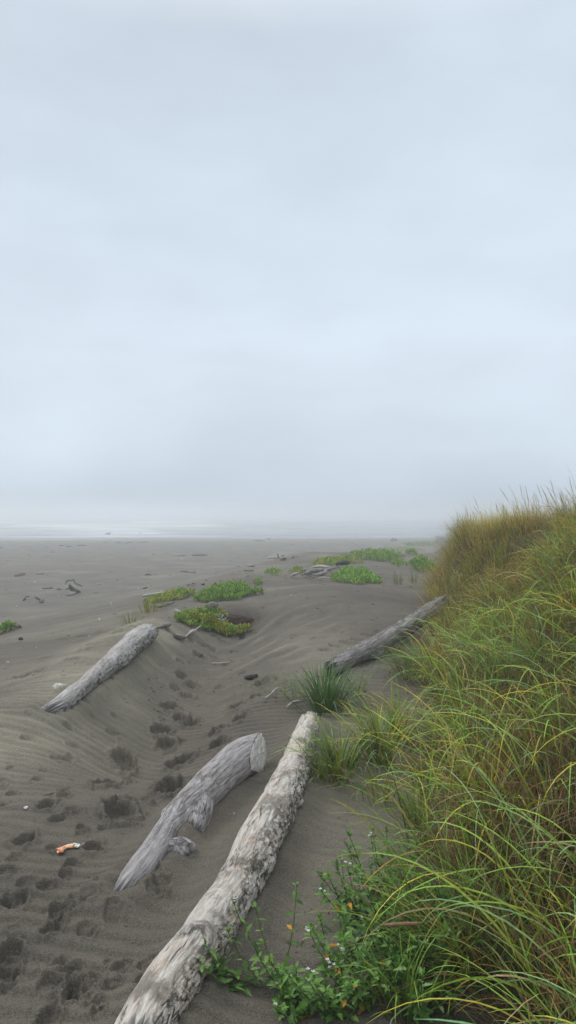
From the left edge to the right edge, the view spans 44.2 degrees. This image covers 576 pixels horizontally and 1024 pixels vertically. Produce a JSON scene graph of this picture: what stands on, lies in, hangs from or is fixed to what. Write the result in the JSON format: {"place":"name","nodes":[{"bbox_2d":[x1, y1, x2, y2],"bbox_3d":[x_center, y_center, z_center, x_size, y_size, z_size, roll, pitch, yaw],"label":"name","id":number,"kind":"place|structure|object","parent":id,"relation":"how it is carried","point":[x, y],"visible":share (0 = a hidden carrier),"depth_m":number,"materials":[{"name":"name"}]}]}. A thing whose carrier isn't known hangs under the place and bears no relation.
{"place":"outdoors","nodes":[
{"label":"outdoors","id":0,"kind":"place"},
{"bbox_2d":[0,515,555,537],"bbox_3d":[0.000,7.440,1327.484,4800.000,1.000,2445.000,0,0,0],"label":"sea water","id":1,"kind":"structure","parent":0,"point":[145,526],"depth_m":230.45,"materials":[{"name":"grey liquid"}]},
{"bbox_2d":[0,533,575,1023],"bbox_3d":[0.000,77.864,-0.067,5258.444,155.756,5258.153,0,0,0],"label":"sand ground","id":2,"kind":"structure","parent":0,"point":[106,747],"depth_m":5.08,"materials":[{"name":"grey sand"}]},
{"bbox_2d":[0,619,17,634],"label":"beach plant","id":3,"kind":"object","parent":2,"relation":"on","point":[8,625],"visible":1,"depth_m":12.74,"materials":[{"name":"green plant"}]},
{"bbox_2d":[14,572,24,576],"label":"driftwood","id":4,"kind":"object","parent":2,"relation":"on","point":[18,574],"visible":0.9,"depth_m":35.73,"materials":[{"name":"grey wood"}]},
{"bbox_2d":[52,683,65,688],"bbox_3d":[-1.890,1.456,5.877,0.127,0.086,0.082,0,0,0],"label":"barnacle chunk","id":5,"kind":"object","parent":2,"relation":"on","point":[58,685],"visible":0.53,"depth_m":5.86,"materials":[{"name":"white"}]},
{"bbox_2d":[56,843,79,852],"bbox_3d":[-1.033,1.575,3.335,0.112,0.019,0.051,0,0,-32],"label":"crab shell","id":6,"kind":"object","parent":2,"relation":"on","point":[64,847],"visible":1,"depth_m":3.33},
{"bbox_2d":[65,591,76,595],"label":"driftwood","id":7,"kind":"object","parent":2,"relation":"on","point":[71,593],"visible":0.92,"depth_m":26.20,"materials":[{"name":"grey wood"}]},
{"bbox_2d":[65,579,79,592],"bbox_3d":[-8.113,2.819,26.882,0.583,0.547,0.418,0,0,-27],"label":"driftwood snag","id":8,"kind":"object","parent":2,"relation":"on","point":[71,588],"visible":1,"depth_m":26.83,"materials":[{"name":"grey wood"}]},
{"bbox_2d":[41,623,158,713],"bbox_3d":[-1.669,1.419,6.729,0.267,0.354,2.860,0,0,4],"label":"driftwood log","id":9,"kind":"object","parent":2,"relation":"on","point":[128,647],"visible":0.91,"depth_m":6.42,"materials":[{"name":"grey wood"}]},
{"bbox_2d":[115,610,144,624],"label":"grass tuft","id":10,"kind":"object","parent":2,"relation":"on","point":[132,618],"visible":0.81,"depth_m":10.85,"materials":[{"name":"green plant"}]},
{"bbox_2d":[129,597,169,617],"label":"grass tuft","id":11,"kind":"object","parent":2,"relation":"on","point":[146,607],"visible":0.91,"depth_m":11.58,"materials":[{"name":"green plant"}]},
{"bbox_2d":[143,591,162,596],"bbox_3d":[-3.321,1.996,17.244,0.118,0.379,2.510,0,0,-22],"label":"driftwood","id":12,"kind":"object","parent":2,"relation":"on","point":[150,594],"visible":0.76,"depth_m":16.96,"materials":[{"name":"grey wood"}]},
{"bbox_2d":[156,622,170,628],"bbox_3d":[-1.570,1.418,8.789,0.072,0.071,0.537,0,0,18],"label":"driftwood","id":13,"kind":"object","parent":2,"relation":"on","point":[166,624],"visible":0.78,"depth_m":8.86,"materials":[{"name":"grey wood"}]},
{"bbox_2d":[156,602,173,607],"bbox_3d":[-2.191,1.653,12.582,0.364,0.129,0.105,0,0,8],"label":"driftwood","id":14,"kind":"object","parent":2,"relation":"on","point":[169,603],"visible":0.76,"depth_m":12.56,"materials":[{"name":"grey wood"}]},
{"bbox_2d":[143,586,195,602],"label":"beach plant","id":15,"kind":"object","parent":2,"relation":"on","point":[178,593],"visible":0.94,"depth_m":14.20,"materials":[{"name":"green plant"}]},
{"bbox_2d":[173,625,200,638],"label":"driftwood branch","id":16,"kind":"object","parent":2,"relation":"on","point":[179,636],"visible":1,"depth_m":8.89,"materials":[{"name":"grey wood"}]},
{"bbox_2d":[113,733,266,890],"bbox_3d":[-0.451,1.520,3.701,0.267,0.314,1.764,0,0,13],"label":"driftwood log","id":17,"kind":"object","parent":2,"relation":"on","point":[213,782],"visible":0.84,"depth_m":3.57,"materials":[{"name":"grey wood"}]},
{"bbox_2d":[192,554,206,555],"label":"driftwood","id":18,"kind":"object","parent":2,"relation":"on","point":[199,554],"visible":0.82,"depth_m":56.82,"materials":[{"name":"grey wood"}]},
{"bbox_2d":[173,605,251,636],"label":"beach plant","id":19,"kind":"object","parent":2,"relation":"on","point":[204,617],"visible":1,"depth_m":10.45,"materials":[{"name":"green plant"}]},
{"bbox_2d":[206,601,218,607],"bbox_3d":[-1.180,1.452,11.042,0.220,0.121,0.098,0,0,-16],"label":"driftwood","id":20,"kind":"object","parent":2,"relation":"on","point":[212,603],"visible":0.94,"depth_m":11.01,"materials":[{"name":"grey wood"}]},
{"bbox_2d":[0,544,428,1019],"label":"debris specks","id":21,"kind":"object","parent":2,"relation":"on","point":[202,735],"visible":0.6,"depth_m":6.42,"materials":[{"name":"wood"}]},
{"bbox_2d":[114,711,320,1023],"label":"driftwood log","id":22,"kind":"object","parent":2,"relation":"on","point":[167,988],"visible":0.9,"depth_m":2.64,"materials":[{"name":"grey wood"}]},
{"bbox_2d":[194,938,255,995],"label":"sea rocket","id":23,"kind":"object","parent":2,"relation":"on","point":[222,970],"visible":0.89,"depth_m":2.35,"materials":[{"name":"green plant"}]},
{"bbox_2d":[192,579,264,602],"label":"beach plant","id":24,"kind":"object","parent":2,"relation":"on","point":[231,589],"visible":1,"depth_m":13.11,"materials":[{"name":"green plant"}]},
{"bbox_2d":[223,614,253,625],"bbox_3d":[-0.766,1.722,11.001,1.080,0.306,0.294,0,0,0],"label":"driftwood","id":25,"kind":"object","parent":2,"relation":"on","point":[235,619],"visible":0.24,"depth_m":10.91,"materials":[{"name":"brown wood"}]},
{"bbox_2d":[244,674,257,679],"bbox_3d":[-0.407,1.723,7.408,0.090,0.088,0.204,0,0,-44],"label":"stick","id":26,"kind":"object","parent":2,"relation":"on","point":[251,676],"visible":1,"depth_m":7.35,"materials":[{"name":"grey wood"}]},
{"bbox_2d":[252,577,261,584],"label":"beach plant","id":27,"kind":"object","parent":2,"relation":"on","point":[257,581],"visible":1,"depth_m":15.21,"materials":[{"name":"green plant"}]},
{"bbox_2d":[223,881,303,991],"bbox_3d":[-0.075,1.477,2.488,0.241,0.254,0.296,0,0,18],"label":"sea rocket","id":28,"kind":"object","parent":2,"relation":"on","point":[265,958],"visible":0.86,"depth_m":2.44,"materials":[{"name":"green plant"}]},
{"bbox_2d":[265,688,280,698],"bbox_3d":[-0.125,1.623,6.376,0.043,0.052,0.295,0,0,26],"label":"stick","id":29,"kind":"object","parent":2,"relation":"on","point":[273,691],"visible":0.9,"depth_m":6.31,"materials":[{"name":"grey wood"}]},
{"bbox_2d":[264,566,282,574],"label":"beach plant","id":30,"kind":"object","parent":2,"relation":"on","point":[274,570],"visible":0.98,"depth_m":17.36,"materials":[{"name":"green plant"}]},
{"bbox_2d":[267,553,285,559],"bbox_3d":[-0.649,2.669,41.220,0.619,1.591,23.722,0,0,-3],"label":"driftwood root","id":31,"kind":"object","parent":2,"relation":"on","point":[282,557],"visible":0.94,"depth_m":33.29,"materials":[{"name":"grey wood"}]},
{"bbox_2d":[243,662,324,705],"bbox_3d":[0.039,1.482,6.120,0.866,0.368,0.759,0,0,-14],"label":"grass tuft","id":32,"kind":"object","parent":2,"relation":"on","point":[285,687],"visible":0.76,"depth_m":6.17,"materials":[{"name":"green plant"}]},
{"bbox_2d":[249,942,338,1006],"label":"sea rocket","id":33,"kind":"object","parent":2,"relation":"on","point":[291,990],"visible":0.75,"depth_m":2.29,"materials":[{"name":"green plant"}]},
{"bbox_2d":[286,700,301,707],"bbox_3d":[0.049,1.611,5.973,0.155,0.051,0.037,0,0,-29],"label":"stick","id":34,"kind":"object","parent":2,"relation":"on","point":[292,703],"visible":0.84,"depth_m":5.97,"materials":[{"name":"grey wood"}]},
{"bbox_2d":[286,565,303,573],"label":"beach plant","id":35,"kind":"object","parent":2,"relation":"on","point":[295,568],"visible":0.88,"depth_m":18.17,"materials":[{"name":"green plant"}]},
{"bbox_2d":[267,963,336,1023],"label":"sea rocket","id":36,"kind":"object","parent":2,"relation":"on","point":[284,1010],"visible":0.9,"depth_m":2.22,"materials":[{"name":"green plant"}]},
{"bbox_2d":[305,568,323,573],"bbox_3d":[0.572,1.468,17.568,0.515,0.181,0.499,0,0,27],"label":"driftwood","id":37,"kind":"object","parent":2,"relation":"on","point":[315,570],"visible":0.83,"depth_m":17.35,"materials":[{"name":"grey wood"}]},
{"bbox_2d":[310,565,328,567],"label":"driftwood","id":38,"kind":"object","parent":2,"relation":"on","point":[320,566],"visible":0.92,"depth_m":19.16,"materials":[{"name":"grey wood"}]},
{"bbox_2d":[316,569,326,576],"bbox_3d":[0.813,1.475,17.164,0.261,0.151,0.664,0,0,6],"label":"driftwood","id":39,"kind":"object","parent":2,"relation":"on","point":[324,572],"visible":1,"depth_m":16.90,"materials":[{"name":"grey wood"}]},
{"bbox_2d":[270,709,378,786],"bbox_3d":[0.362,1.452,4.248,0.824,0.445,0.717,0,0,-34],"label":"grass tuft","id":40,"kind":"object","parent":2,"relation":"on","point":[336,757],"visible":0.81,"depth_m":4.30,"materials":[{"name":"green plant"}]},
{"bbox_2d":[309,556,339,565],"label":"beach plant","id":41,"kind":"object","parent":2,"relation":"on","point":[325,561],"visible":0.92,"depth_m":21.10,"materials":[{"name":"green plant"}]},
{"bbox_2d":[274,651,388,716],"bbox_3d":[0.359,1.442,5.789,1.010,0.487,1.008,0,0,0],"label":"grass tuft","id":42,"kind":"object","parent":2,"relation":"on","point":[330,692],"visible":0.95,"depth_m":5.79,"materials":[{"name":"green plant"}]},
{"bbox_2d":[282,937,381,1023],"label":"sea rocket","id":43,"kind":"object","parent":2,"relation":"on","point":[337,1004],"visible":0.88,"depth_m":2.21,"materials":[{"name":"green plant"}]},
{"bbox_2d":[305,743,358,786],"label":"grass tuft","id":44,"kind":"object","parent":2,"relation":"on","point":[322,772],"visible":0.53,"depth_m":4.18,"materials":[{"name":"green plant"}]},
{"bbox_2d":[336,560,349,565],"bbox_3d":[1.553,1.419,19.822,0.427,0.192,0.834,0,0,0],"label":"driftwood","id":45,"kind":"object","parent":2,"relation":"on","point":[343,562],"visible":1,"depth_m":19.53,"materials":[{"name":"grey wood"}]},
{"bbox_2d":[327,552,363,563],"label":"beach plant","id":46,"kind":"object","parent":2,"relation":"on","point":[347,557],"visible":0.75,"depth_m":22.80,"materials":[{"name":"green plant"}]},
{"bbox_2d":[313,885,383,974],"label":"sea rocket","id":47,"kind":"object","parent":2,"relation":"on","point":[332,957],"visible":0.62,"depth_m":2.50,"materials":[{"name":"green plant"}]},
{"bbox_2d":[330,731,367,769],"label":"grass tuft","id":48,"kind":"object","parent":2,"relation":"on","point":[348,762],"visible":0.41,"depth_m":4.50,"materials":[{"name":"green plant"}]},
{"bbox_2d":[314,840,386,927],"bbox_3d":[0.232,1.474,2.795,0.246,0.242,0.334,0,0,44],"label":"sea rocket","id":49,"kind":"object","parent":2,"relation":"on","point":[322,890],"visible":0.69,"depth_m":2.79,"materials":[{"name":"green plant"}]},
{"bbox_2d":[325,666,376,702],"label":"grass tuft","id":50,"kind":"object","parent":2,"relation":"on","point":[359,689],"visible":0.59,"depth_m":6.12,"materials":[{"name":"green plant"}]},
{"bbox_2d":[302,909,402,1013],"bbox_3d":[0.196,1.486,2.334,0.239,0.224,0.366,0,0,-41],"label":"sea rocket","id":51,"kind":"object","parent":2,"relation":"on","point":[358,994],"visible":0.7,"depth_m":2.29,"materials":[{"name":"green plant"}]},
{"bbox_2d":[329,565,382,583],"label":"beach plant","id":52,"kind":"object","parent":2,"relation":"on","point":[359,575],"visible":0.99,"depth_m":16.28,"materials":[{"name":"green plant"}]},
{"bbox_2d":[316,738,418,811],"bbox_3d":[0.538,1.500,4.013,0.649,0.376,0.653,0,0,37],"label":"grass tuft","id":53,"kind":"object","parent":2,"relation":"on","point":[382,791],"visible":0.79,"depth_m":3.97,"materials":[{"name":"green plant"}]},
{"bbox_2d":[349,547,404,561],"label":"beach plant","id":54,"kind":"object","parent":2,"relation":"on","point":[377,554],"visible":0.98,"depth_m":25.27,"materials":[{"name":"green plant"}]},
{"bbox_2d":[305,689,458,772],"bbox_3d":[0.627,1.421,4.591,0.928,0.557,1.022,0,0,-38],"label":"grass tuft","id":55,"kind":"object","parent":2,"relation":"on","point":[380,745],"visible":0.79,"depth_m":4.59,"materials":[{"name":"green plant"}]},
{"bbox_2d":[343,826,423,908],"bbox_3d":[0.439,1.449,2.867,0.393,0.300,0.328,0,0,-28],"label":"sea rocket","id":56,"kind":"object","parent":2,"relation":"on","point":[349,833],"visible":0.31,"depth_m":2.88,"materials":[{"name":"green plant"}]},
{"bbox_2d":[322,595,447,676],"bbox_3d":[1.128,1.339,7.973,0.311,0.531,3.226,0,0,32],"label":"driftwood log","id":57,"kind":"object","parent":2,"relation":"on","point":[355,655],"visible":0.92,"depth_m":7.79,"materials":[{"name":"grey wood"}]},
{"bbox_2d":[381,558,405,566],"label":"grass tuft","id":58,"kind":"object","parent":2,"relation":"on","point":[399,563],"visible":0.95,"depth_m":20.33,"materials":[{"name":"green plant"}]},
{"bbox_2d":[337,877,450,993],"bbox_3d":[0.297,1.452,2.365,0.294,0.288,0.455,0,0,-39],"label":"sea rocket","id":59,"kind":"object","parent":2,"relation":"on","point":[439,943],"visible":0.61,"depth_m":2.33,"materials":[{"name":"green plant"}]},
{"bbox_2d":[388,571,403,584],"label":"grass tuft","id":60,"kind":"object","parent":2,"relation":"on","point":[397,582],"visible":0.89,"depth_m":15.82,"materials":[{"name":"green plant"}]},
{"bbox_2d":[338,672,457,751],"bbox_3d":[0.762,1.411,4.973,0.981,0.482,0.918,0,0,-31],"label":"grass tuft","id":61,"kind":"object","parent":2,"relation":"on","point":[405,722],"visible":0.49,"depth_m":5.03,"materials":[{"name":"green plant"}]},
{"bbox_2d":[388,559,407,565],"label":"beach plant","id":62,"kind":"object","parent":2,"relation":"on","point":[405,562],"visible":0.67,"depth_m":22.25,"materials":[{"name":"green plant"}]},
{"bbox_2d":[363,639,436,683],"bbox_3d":[1.146,1.413,6.714,1.012,0.469,0.751,0,0,28],"label":"grass tuft","id":63,"kind":"object","parent":2,"relation":"on","point":[411,673],"visible":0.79,"depth_m":6.68,"materials":[{"name":"green plant"}]},
{"bbox_2d":[382,546,424,551],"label":"beach plant","id":64,"kind":"object","parent":2,"relation":"on","point":[397,548],"visible":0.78,"depth_m":65.54,"materials":[{"name":"green plant"}]},
{"bbox_2d":[352,871,457,956],"bbox_3d":[0.417,1.461,2.598,0.382,0.269,0.307,0,0,0],"label":"sea rocket","id":65,"kind":"object","parent":2,"relation":"on","point":[367,909],"visible":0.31,"depth_m":2.58,"materials":[{"name":"green plant"}]},
{"bbox_2d":[370,637,443,677],"bbox_3d":[1.284,1.432,6.905,0.986,0.566,0.833,0,0,-16],"label":"grass tuft","id":66,"kind":"object","parent":2,"relation":"on","point":[411,656],"visible":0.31,"depth_m":6.92,"materials":[{"name":"green plant"}]},
{"bbox_2d":[404,547,417,555],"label":"beach plant","id":67,"kind":"object","parent":2,"relation":"on","point":[412,551],"visible":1,"depth_m":28.71,"materials":[{"name":"green plant"}]},
{"bbox_2d":[354,825,468,936],"bbox_3d":[0.462,1.440,2.691,0.429,0.319,0.505,0,0,0],"label":"sea rocket","id":68,"kind":"object","parent":2,"relation":"on","point":[376,906],"visible":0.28,"depth_m":2.77,"materials":[{"name":"green plant"}]},
{"bbox_2d":[407,570,421,582],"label":"grass tuft","id":69,"kind":"object","parent":2,"relation":"on","point":[412,578],"visible":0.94,"depth_m":16.48,"materials":[{"name":"green plant"}]},
{"bbox_2d":[368,918,464,1023],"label":"sea rocket","id":70,"kind":"object","parent":2,"relation":"on","point":[421,1010],"visible":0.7,"depth_m":2.21,"materials":[{"name":"green plant"}]},
{"bbox_2d":[401,540,441,546],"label":"beach plant","id":71,"kind":"object","parent":2,"relation":"on","point":[417,543],"visible":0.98,"depth_m":80.22,"materials":[{"name":"green plant"}]},
{"bbox_2d":[408,554,438,572],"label":"beach plant","id":72,"kind":"object","parent":2,"relation":"on","point":[418,561],"visible":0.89,"depth_m":19.43,"materials":[{"name":"green plant"}]},
{"bbox_2d":[382,861,466,968],"bbox_3d":[0.461,1.460,2.476,0.315,0.281,0.458,0,0,0],"label":"sea rocket","id":73,"kind":"object","parent":2,"relation":"on","point":[414,947],"visible":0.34,"depth_m":2.42,"materials":[{"name":"green plant"}]},
{"bbox_2d":[283,472,575,1023],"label":"dune grass","id":74,"kind":"structure","parent":2,"relation":"on","point":[529,867],"depth_m":3.22,"materials":[{"name":"green plant"}]},
{"bbox_2d":[383,922,422,926],"bbox_3d":[0.346,1.239,2.132,0.122,0.018,0.020,0,0,0],"label":"stick","id":75,"kind":"object","parent":74,"relation":"on","point":[394,924],"visible":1,"depth_m":2.13,"materials":[{"name":"brown wood"}]},
{"bbox_2d":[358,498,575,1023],"bbox_3d":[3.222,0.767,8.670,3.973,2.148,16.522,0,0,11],"label":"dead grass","id":76,"kind":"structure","parent":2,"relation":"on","point":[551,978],"depth_m":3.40,"materials":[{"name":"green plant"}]},
{"bbox_2d":[0,0,575,514],"label":"sky","id":77,"kind":"structure","parent":0,"point":[258,257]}
]}

